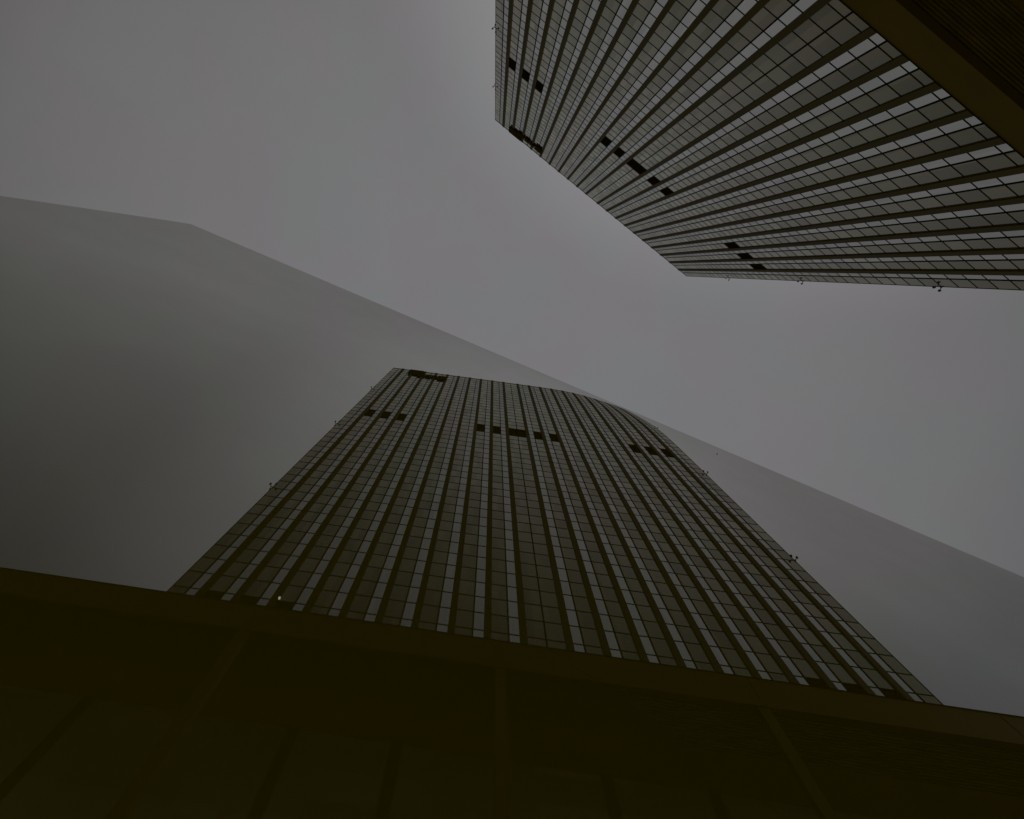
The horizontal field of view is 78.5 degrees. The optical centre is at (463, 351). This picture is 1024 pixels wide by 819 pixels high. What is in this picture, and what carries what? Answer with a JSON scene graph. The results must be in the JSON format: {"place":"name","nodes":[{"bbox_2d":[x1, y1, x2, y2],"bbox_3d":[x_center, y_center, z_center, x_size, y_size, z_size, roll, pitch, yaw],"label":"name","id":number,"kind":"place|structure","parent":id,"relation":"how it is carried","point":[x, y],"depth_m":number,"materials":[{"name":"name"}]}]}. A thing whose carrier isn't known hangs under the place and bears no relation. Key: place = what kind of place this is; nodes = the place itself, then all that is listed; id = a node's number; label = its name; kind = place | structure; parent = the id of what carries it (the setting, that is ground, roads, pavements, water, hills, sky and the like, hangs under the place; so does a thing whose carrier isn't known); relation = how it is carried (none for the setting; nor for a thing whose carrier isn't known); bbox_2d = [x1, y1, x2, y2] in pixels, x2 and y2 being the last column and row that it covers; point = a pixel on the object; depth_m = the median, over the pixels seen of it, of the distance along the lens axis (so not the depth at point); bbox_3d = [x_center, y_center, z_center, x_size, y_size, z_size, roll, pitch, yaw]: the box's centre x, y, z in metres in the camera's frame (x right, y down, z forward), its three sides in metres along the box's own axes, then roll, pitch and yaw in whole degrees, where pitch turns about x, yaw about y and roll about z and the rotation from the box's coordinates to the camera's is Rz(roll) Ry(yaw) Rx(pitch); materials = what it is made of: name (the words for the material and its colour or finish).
{"place":"outdoors","nodes":[
{"label":"outdoors","id":0,"kind":"place"},
{"bbox_2d":[0,196,1023,818],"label":"glass wall","id":1,"kind":"structure","parent":0,"point":[278,540],"depth_m":0.65,"materials":[{"name":"dark bronze"},{"name":"dark glass"}]},
{"bbox_2d":[0,0,1023,576],"label":"sky","id":2,"kind":"structure","parent":0,"point":[359,147],"materials":[{"name":"grey"}]},
{"bbox_2d":[839,0,1023,157],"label":"podium building","id":3,"kind":"structure","parent":0,"point":[968,55],"depth_m":45.94,"materials":[{"name":"black metal"}]},
{"bbox_2d":[492,0,1023,291],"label":"office tower","id":4,"kind":"structure","parent":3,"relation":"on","point":[835,141],"depth_m":78.43,"materials":[{"name":"brown metal"}]},
{"bbox_2d":[661,13,678,30],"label":"window","id":5,"kind":"structure","parent":4,"relation":"in","point":[669,21],"depth_m":69.47,"materials":[{"name":"grey glass"}]},
{"bbox_2d":[669,1,687,20],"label":"window","id":6,"kind":"structure","parent":4,"relation":"in","point":[677,10],"depth_m":66.49,"materials":[{"name":"grey glass"}]},
{"bbox_2d":[685,33,702,50],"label":"window","id":7,"kind":"structure","parent":4,"relation":"in","point":[693,41],"depth_m":69.61,"materials":[{"name":"grey glass"}]},
{"bbox_2d":[693,22,712,40],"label":"window","id":8,"kind":"structure","parent":4,"relation":"in","point":[702,31],"depth_m":66.66,"materials":[{"name":"grey glass"}]},
{"bbox_2d":[702,10,722,30],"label":"window","id":9,"kind":"structure","parent":4,"relation":"in","point":[712,20],"depth_m":63.67,"materials":[{"name":"grey glass"}]},
{"bbox_2d":[708,53,726,69],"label":"window","id":10,"kind":"structure","parent":4,"relation":"in","point":[717,61],"depth_m":69.76,"materials":[{"name":"grey glass"}]},
{"bbox_2d":[712,0,733,18],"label":"window","id":11,"kind":"structure","parent":4,"relation":"in","point":[722,8],"depth_m":60.74,"materials":[{"name":"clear glass"}]},
{"bbox_2d":[717,43,737,60],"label":"window","id":12,"kind":"structure","parent":4,"relation":"in","point":[727,52],"depth_m":66.78,"materials":[{"name":"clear glass"}]},
{"bbox_2d":[727,32,748,51],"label":"window","id":13,"kind":"structure","parent":4,"relation":"in","point":[738,42],"depth_m":63.81,"materials":[{"name":"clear glass"}]},
{"bbox_2d":[731,73,751,89],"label":"window","id":14,"kind":"structure","parent":4,"relation":"in","point":[741,81],"depth_m":69.93,"materials":[{"name":"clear glass"}]},
{"bbox_2d":[734,92,753,106],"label":"window","id":15,"kind":"structure","parent":4,"relation":"in","point":[742,98],"depth_m":72.98,"materials":[{"name":"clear glass"}]},
{"bbox_2d":[737,0,756,14],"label":"narrow window","id":16,"kind":"structure","parent":4,"relation":"in","point":[746,5],"depth_m":57.96,"materials":[{"name":"grey glass"}]},
{"bbox_2d":[738,21,761,41],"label":"window","id":17,"kind":"structure","parent":4,"relation":"in","point":[749,30],"depth_m":60.85,"materials":[{"name":"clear glass"}]},
{"bbox_2d":[741,64,763,81],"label":"window","id":18,"kind":"structure","parent":4,"relation":"in","point":[751,72],"depth_m":66.93,"materials":[{"name":"grey glass"}]},
{"bbox_2d":[744,84,764,99],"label":"window","id":19,"kind":"structure","parent":4,"relation":"in","point":[753,91],"depth_m":69.98,"materials":[{"name":"grey glass"}]},
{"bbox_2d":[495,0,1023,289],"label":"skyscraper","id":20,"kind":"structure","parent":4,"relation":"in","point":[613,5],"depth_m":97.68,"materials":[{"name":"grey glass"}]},
{"bbox_2d":[751,8,775,29],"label":"window","id":21,"kind":"structure","parent":4,"relation":"in","point":[763,18],"depth_m":57.86,"materials":[{"name":"grey glass"}]},
{"bbox_2d":[752,55,776,73],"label":"window","id":22,"kind":"structure","parent":4,"relation":"in","point":[764,64],"depth_m":63.97,"materials":[{"name":"grey glass"}]},
{"bbox_2d":[754,76,776,92],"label":"window","id":23,"kind":"structure","parent":4,"relation":"in","point":[765,84],"depth_m":67.02,"materials":[{"name":"grey glass"}]},
{"bbox_2d":[764,20,785,37],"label":"narrow window","id":24,"kind":"structure","parent":4,"relation":"in","point":[775,28],"depth_m":57.92,"materials":[{"name":"grey glass"}]},
{"bbox_2d":[765,44,789,64],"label":"window","id":25,"kind":"structure","parent":4,"relation":"in","point":[777,54],"depth_m":61.00,"materials":[{"name":"grey glass"}]},
{"bbox_2d":[764,0,791,17],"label":"window","id":26,"kind":"structure","parent":4,"relation":"in","point":[776,7],"depth_m":55.11,"materials":[{"name":"grey glass"}]},
{"bbox_2d":[766,67,790,85],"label":"window","id":27,"kind":"structure","parent":4,"relation":"in","point":[777,75],"depth_m":64.05,"materials":[{"name":"grey glass"}]},
{"bbox_2d":[768,105,788,119],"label":"window","id":28,"kind":"structure","parent":4,"relation":"in","point":[778,112],"depth_m":70.14,"materials":[{"name":"grey glass"}]},
{"bbox_2d":[779,98,801,112],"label":"window","id":29,"kind":"structure","parent":4,"relation":"in","point":[790,105],"depth_m":67.19,"materials":[{"name":"grey glass"}]},
{"bbox_2d":[779,6,801,25],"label":"narrow window","id":30,"kind":"structure","parent":4,"relation":"in","point":[792,13],"depth_m":54.94,"materials":[{"name":"grey glass"}]},
{"bbox_2d":[779,57,804,76],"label":"window","id":31,"kind":"structure","parent":4,"relation":"in","point":[791,66],"depth_m":61.08,"materials":[{"name":"grey glass"}]},
{"bbox_2d":[779,32,805,53],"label":"window","id":32,"kind":"structure","parent":4,"relation":"in","point":[792,43],"depth_m":58.00,"materials":[{"name":"grey glass"}]},
{"bbox_2d":[790,125,812,138],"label":"window","id":33,"kind":"structure","parent":4,"relation":"in","point":[800,131],"depth_m":70.31,"materials":[{"name":"grey glass"}]},
{"bbox_2d":[793,90,816,105],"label":"window","id":34,"kind":"structure","parent":4,"relation":"in","point":[803,97],"depth_m":64.19,"materials":[{"name":"grey glass"}]},
{"bbox_2d":[793,45,821,66],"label":"window","id":35,"kind":"structure","parent":4,"relation":"in","point":[807,56],"depth_m":58.09,"materials":[{"name":"grey glass"}]},
{"bbox_2d":[793,19,822,42],"bbox_3d":[30.444,-28.233,55.064,1.830,3.000,0.040,38,-82,-3],"label":"window","id":36,"kind":"structure","parent":4,"relation":"in","point":[808,30],"depth_m":55.05,"materials":[{"name":"grey glass"}]},
{"bbox_2d":[803,118,826,132],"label":"window","id":37,"kind":"structure","parent":4,"relation":"in","point":[814,125],"depth_m":67.33,"materials":[{"name":"grey glass"}]},
{"bbox_2d":[806,80,832,98],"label":"window","id":38,"kind":"structure","parent":4,"relation":"in","point":[819,89],"depth_m":61.23,"materials":[{"name":"grey glass"}]},
{"bbox_2d":[809,33,839,56],"bbox_3d":[31.876,-27.096,55.144,1.830,3.000,0.040,38,-82,-3],"label":"window","id":39,"kind":"structure","parent":4,"relation":"in","point":[824,44],"depth_m":55.13,"materials":[{"name":"grey glass"}]},
{"bbox_2d":[813,144,835,157],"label":"window","id":40,"kind":"structure","parent":4,"relation":"in","point":[824,151],"depth_m":70.45,"materials":[{"name":"grey glass"}]},
{"bbox_2d":[813,63,835,77],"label":"narrow window","id":41,"kind":"structure","parent":4,"relation":"in","point":[828,68],"depth_m":58.19,"materials":[{"name":"grey glass"}]},
{"bbox_2d":[810,5,842,30],"bbox_3d":[30.296,-27.839,52.094,1.830,3.000,0.040,38,-82,-3],"label":"window","id":42,"kind":"structure","parent":4,"relation":"in","point":[826,17],"depth_m":52.07,"materials":[{"name":"grey glass"}]},
{"bbox_2d":[817,111,841,126],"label":"window","id":43,"kind":"structure","parent":4,"relation":"in","point":[829,119],"depth_m":64.35,"materials":[{"name":"grey glass"}]},
{"bbox_2d":[822,71,850,89],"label":"window","id":44,"kind":"structure","parent":4,"relation":"in","point":[836,80],"depth_m":58.27,"materials":[{"name":"grey glass"}]},
{"bbox_2d":[827,139,850,152],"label":"window","id":45,"kind":"structure","parent":4,"relation":"in","point":[838,146],"depth_m":67.48,"materials":[{"name":"grey glass"}]},
{"bbox_2d":[828,0,851,16],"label":"window","id":46,"kind":"structure","parent":4,"relation":"in","point":[837,5],"depth_m":50.03,"materials":[{"name":"grey glass"}]},
{"bbox_2d":[830,52,854,68],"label":"narrow window","id":47,"kind":"structure","parent":4,"relation":"in","point":[846,57],"depth_m":55.21,"materials":[{"name":"grey glass"}]},
{"bbox_2d":[826,19,859,44],"bbox_3d":[31.728,-26.701,52.174,1.830,3.000,0.040,38,-82,-3],"label":"window","id":48,"kind":"structure","parent":4,"relation":"in","point":[842,32],"depth_m":52.16,"materials":[{"name":"grey glass"}]},
{"bbox_2d":[832,103,859,119],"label":"window","id":49,"kind":"structure","parent":4,"relation":"in","point":[845,112],"depth_m":61.38,"materials":[{"name":"grey glass"}]},
{"bbox_2d":[836,164,858,176],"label":"window","id":50,"kind":"structure","parent":4,"relation":"in","point":[847,170],"depth_m":70.60,"materials":[{"name":"grey glass"}]},
{"bbox_2d":[840,87,863,101],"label":"narrow window","id":51,"kind":"structure","parent":4,"relation":"in","point":[855,92],"depth_m":58.37,"materials":[{"name":"grey glass"}]},
{"bbox_2d":[839,60,869,80],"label":"window","id":52,"kind":"structure","parent":4,"relation":"in","point":[854,70],"depth_m":55.28,"materials":[{"name":"grey glass"}]},
{"bbox_2d":[841,133,867,147],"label":"window","id":53,"kind":"structure","parent":4,"relation":"in","point":[854,140],"depth_m":64.49,"materials":[{"name":"grey glass"}]},
{"bbox_2d":[846,13,868,31],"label":"window","id":54,"kind":"structure","parent":4,"relation":"in","point":[855,20],"depth_m":50.10,"materials":[{"name":"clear glass"}]},
{"bbox_2d":[849,39,874,57],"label":"narrow window","id":55,"kind":"structure","parent":4,"relation":"in","point":[866,45],"depth_m":52.24,"materials":[{"name":"grey glass"}]},
{"bbox_2d":[851,160,875,172],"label":"window","id":56,"kind":"structure","parent":4,"relation":"in","point":[862,166],"depth_m":67.63,"materials":[{"name":"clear glass"}]},
{"bbox_2d":[849,95,878,112],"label":"window","id":57,"kind":"structure","parent":4,"relation":"in","point":[864,103],"depth_m":58.39,"materials":[{"name":"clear glass"}]},
{"bbox_2d":[858,184,882,194],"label":"window","id":58,"kind":"structure","parent":4,"relation":"in","point":[870,189],"depth_m":70.76,"materials":[{"name":"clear glass"}]},
{"bbox_2d":[858,77,884,92],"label":"narrow window","id":59,"kind":"structure","parent":4,"relation":"in","point":[876,82],"depth_m":55.39,"materials":[{"name":"grey glass"}]},
{"bbox_2d":[858,126,886,141],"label":"window","id":60,"kind":"structure","parent":4,"relation":"in","point":[871,134],"depth_m":61.53,"materials":[{"name":"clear glass"}]},
{"bbox_2d":[858,48,891,70],"bbox_3d":[34.473,-24.522,52.327,1.683,3.000,0.040,38,-82,-3],"label":"window","id":61,"kind":"structure","parent":4,"relation":"in","point":[876,58],"depth_m":52.31,"materials":[{"name":"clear glass"}]},
{"bbox_2d":[866,155,892,167],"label":"window","id":62,"kind":"structure","parent":4,"relation":"in","point":[879,161],"depth_m":64.66,"materials":[{"name":"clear glass"}]},
{"bbox_2d":[867,111,892,123],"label":"narrow window","id":63,"kind":"structure","parent":4,"relation":"in","point":[883,116],"depth_m":58.49,"materials":[{"name":"grey glass"}]},
{"bbox_2d":[868,85,899,104],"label":"window","id":64,"kind":"structure","parent":4,"relation":"in","point":[884,94],"depth_m":55.43,"materials":[{"name":"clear glass"}]},
{"bbox_2d":[873,180,898,191],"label":"window","id":65,"kind":"structure","parent":4,"relation":"in","point":[886,186],"depth_m":67.78,"materials":[{"name":"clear glass"}]},
{"bbox_2d":[879,42,901,58],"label":"window","id":66,"kind":"structure","parent":4,"relation":"in","point":[886,47],"depth_m":50.24,"materials":[{"name":"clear glass"}]},
{"bbox_2d":[876,119,906,135],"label":"window","id":67,"kind":"structure","parent":4,"relation":"in","point":[891,127],"depth_m":58.56,"materials":[{"name":"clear glass"}]},
{"bbox_2d":[878,66,906,82],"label":"narrow window","id":68,"kind":"structure","parent":4,"relation":"in","point":[898,71],"depth_m":52.40,"materials":[{"name":"grey glass"}]},
{"bbox_2d":[884,149,912,163],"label":"window","id":69,"kind":"structure","parent":4,"relation":"in","point":[897,156],"depth_m":61.68,"materials":[{"name":"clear glass"}]},
{"bbox_2d":[887,103,913,116],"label":"narrow window","id":70,"kind":"structure","parent":4,"relation":"in","point":[903,108],"depth_m":55.51,"materials":[{"name":"grey glass"}]},
{"bbox_2d":[891,176,918,188],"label":"window","id":71,"kind":"structure","parent":4,"relation":"in","point":[902,182],"depth_m":64.80,"materials":[{"name":"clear glass"}]},
{"bbox_2d":[888,75,922,95],"bbox_3d":[37.160,-22.388,52.477,1.683,3.000,0.040,38,-82,-3],"label":"window","id":72,"kind":"structure","parent":4,"relation":"in","point":[907,84],"depth_m":52.45,"materials":[{"name":"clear glass"}]},
{"bbox_2d":[897,200,923,211],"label":"window","id":73,"kind":"structure","parent":4,"relation":"in","point":[909,206],"depth_m":67.95,"materials":[{"name":"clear glass"}]},
{"bbox_2d":[896,111,928,128],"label":"window","id":74,"kind":"structure","parent":4,"relation":"in","point":[913,119],"depth_m":55.58,"materials":[{"name":"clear glass"}]},
{"bbox_2d":[903,143,934,158],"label":"window","id":75,"kind":"structure","parent":4,"relation":"in","point":[919,150],"depth_m":58.70,"materials":[{"name":"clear glass"}]},
{"bbox_2d":[911,70,933,85],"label":"window","id":76,"kind":"structure","parent":4,"relation":"in","point":[919,75],"depth_m":50.40,"materials":[{"name":"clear glass"}]},
{"bbox_2d":[909,93,938,107],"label":"narrow window","id":77,"kind":"structure","parent":4,"relation":"in","point":[929,98],"depth_m":52.52,"materials":[{"name":"grey glass"}]},
{"bbox_2d":[909,171,939,184],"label":"window","id":78,"kind":"structure","parent":4,"relation":"in","point":[923,178],"depth_m":61.84,"materials":[{"name":"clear glass"}]},
{"bbox_2d":[915,197,943,208],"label":"window","id":79,"kind":"structure","parent":4,"relation":"in","point":[927,203],"depth_m":64.95,"materials":[{"name":"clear glass"}]},
{"bbox_2d":[916,128,943,140],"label":"narrow window","id":80,"kind":"structure","parent":4,"relation":"in","point":[935,132],"depth_m":55.68,"materials":[{"name":"grey glass"}]},
{"bbox_2d":[921,221,947,230],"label":"window","id":81,"kind":"structure","parent":4,"relation":"in","point":[932,225],"depth_m":68.08,"materials":[{"name":"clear glass"}]},
{"bbox_2d":[918,101,954,121],"bbox_3d":[39.846,-20.254,52.627,1.683,3.000,0.040,38,-82,-3],"label":"window","id":82,"kind":"structure","parent":4,"relation":"in","point":[938,110],"depth_m":52.60,"materials":[{"name":"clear glass"}]},
{"bbox_2d":[924,136,958,152],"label":"window","id":83,"kind":"structure","parent":4,"relation":"in","point":[941,144],"depth_m":55.74,"materials":[{"name":"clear glass"}]},
{"bbox_2d":[930,166,962,180],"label":"window","id":84,"kind":"structure","parent":4,"relation":"in","point":[947,173],"depth_m":58.85,"materials":[{"name":"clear glass"}]},
{"bbox_2d":[935,194,965,206],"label":"window","id":85,"kind":"structure","parent":4,"relation":"in","point":[952,199],"depth_m":61.97,"materials":[{"name":"grey glass"}]},
{"bbox_2d":[938,120,969,133],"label":"narrow window","id":86,"kind":"structure","parent":4,"relation":"in","point":[961,124],"depth_m":52.70,"materials":[{"name":"grey glass"}]},
{"bbox_2d":[943,97,965,112],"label":"window","id":87,"kind":"structure","parent":4,"relation":"in","point":[951,102],"depth_m":50.55,"materials":[{"name":"grey glass"}]},
{"bbox_2d":[940,219,968,229],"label":"window","id":88,"kind":"structure","parent":4,"relation":"in","point":[952,224],"depth_m":65.12,"materials":[{"name":"grey glass"}]},
{"bbox_2d":[944,241,971,250],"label":"window","id":89,"kind":"structure","parent":4,"relation":"in","point":[954,245],"depth_m":68.22,"materials":[{"name":"grey glass"}]},
{"bbox_2d":[944,153,972,164],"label":"narrow window","id":90,"kind":"structure","parent":4,"relation":"in","point":[963,157],"depth_m":55.83,"materials":[{"name":"grey glass"}]},
{"bbox_2d":[948,128,985,146],"bbox_3d":[42.533,-18.121,52.777,1.683,3.000,0.040,38,-82,-3],"label":"window","id":91,"kind":"structure","parent":4,"relation":"in","point":[969,136],"depth_m":52.76,"materials":[{"name":"grey glass"}]},
{"bbox_2d":[952,161,987,176],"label":"window","id":92,"kind":"structure","parent":4,"relation":"in","point":[969,168],"depth_m":55.88,"materials":[{"name":"grey glass"}]},
{"bbox_2d":[956,190,990,203],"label":"window","id":93,"kind":"structure","parent":4,"relation":"in","point":[975,196],"depth_m":59.00,"materials":[{"name":"grey glass"}]},
{"bbox_2d":[960,216,991,227],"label":"window","id":94,"kind":"structure","parent":4,"relation":"in","point":[973,222],"depth_m":62.14,"materials":[{"name":"grey glass"}]},
{"bbox_2d":[964,240,993,249],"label":"window","id":95,"kind":"structure","parent":4,"relation":"in","point":[974,244],"depth_m":65.26,"materials":[{"name":"grey glass"}]},
{"bbox_2d":[966,261,995,269],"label":"window","id":96,"kind":"structure","parent":4,"relation":"in","point":[978,265],"depth_m":68.40,"materials":[{"name":"grey glass"}]},
{"bbox_2d":[969,147,1000,158],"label":"narrow window","id":97,"kind":"structure","parent":4,"relation":"in","point":[989,151],"depth_m":52.83,"materials":[{"name":"grey glass"}]},
{"bbox_2d":[974,125,997,139],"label":"window","id":98,"kind":"structure","parent":4,"relation":"in","point":[986,132],"depth_m":50.70,"materials":[{"name":"grey glass"}]},
{"bbox_2d":[972,178,1001,187],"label":"narrow window","id":99,"kind":"structure","parent":4,"relation":"in","point":[990,182],"depth_m":55.96,"materials":[{"name":"grey glass"}]},
{"bbox_2d":[977,155,1016,171],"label":"window","id":100,"kind":"structure","parent":4,"relation":"in","point":[1000,162],"depth_m":52.90,"materials":[{"name":"grey glass"}]},
{"bbox_2d":[981,186,1017,199],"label":"window","id":101,"kind":"structure","parent":4,"relation":"in","point":[1001,192],"depth_m":56.03,"materials":[{"name":"grey glass"}]},
{"bbox_2d":[983,213,1017,225],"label":"window","id":102,"kind":"structure","parent":4,"relation":"in","point":[998,219],"depth_m":59.15,"materials":[{"name":"grey glass"}]},
{"bbox_2d":[986,238,1017,248],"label":"window","id":103,"kind":"structure","parent":4,"relation":"in","point":[1005,243],"depth_m":62.29,"materials":[{"name":"grey glass"}]},
{"bbox_2d":[987,261,1018,269],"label":"window","id":104,"kind":"structure","parent":4,"relation":"in","point":[999,265],"depth_m":65.41,"materials":[{"name":"grey glass"}]},
{"bbox_2d":[990,281,1018,289],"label":"window","id":105,"kind":"structure","parent":4,"relation":"in","point":[999,284],"depth_m":68.48,"materials":[{"name":"grey glass"}]},
{"bbox_2d":[998,173,1023,183],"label":"narrow window","id":106,"kind":"structure","parent":4,"relation":"in","point":[1018,177],"depth_m":53.23,"materials":[{"name":"grey glass"}]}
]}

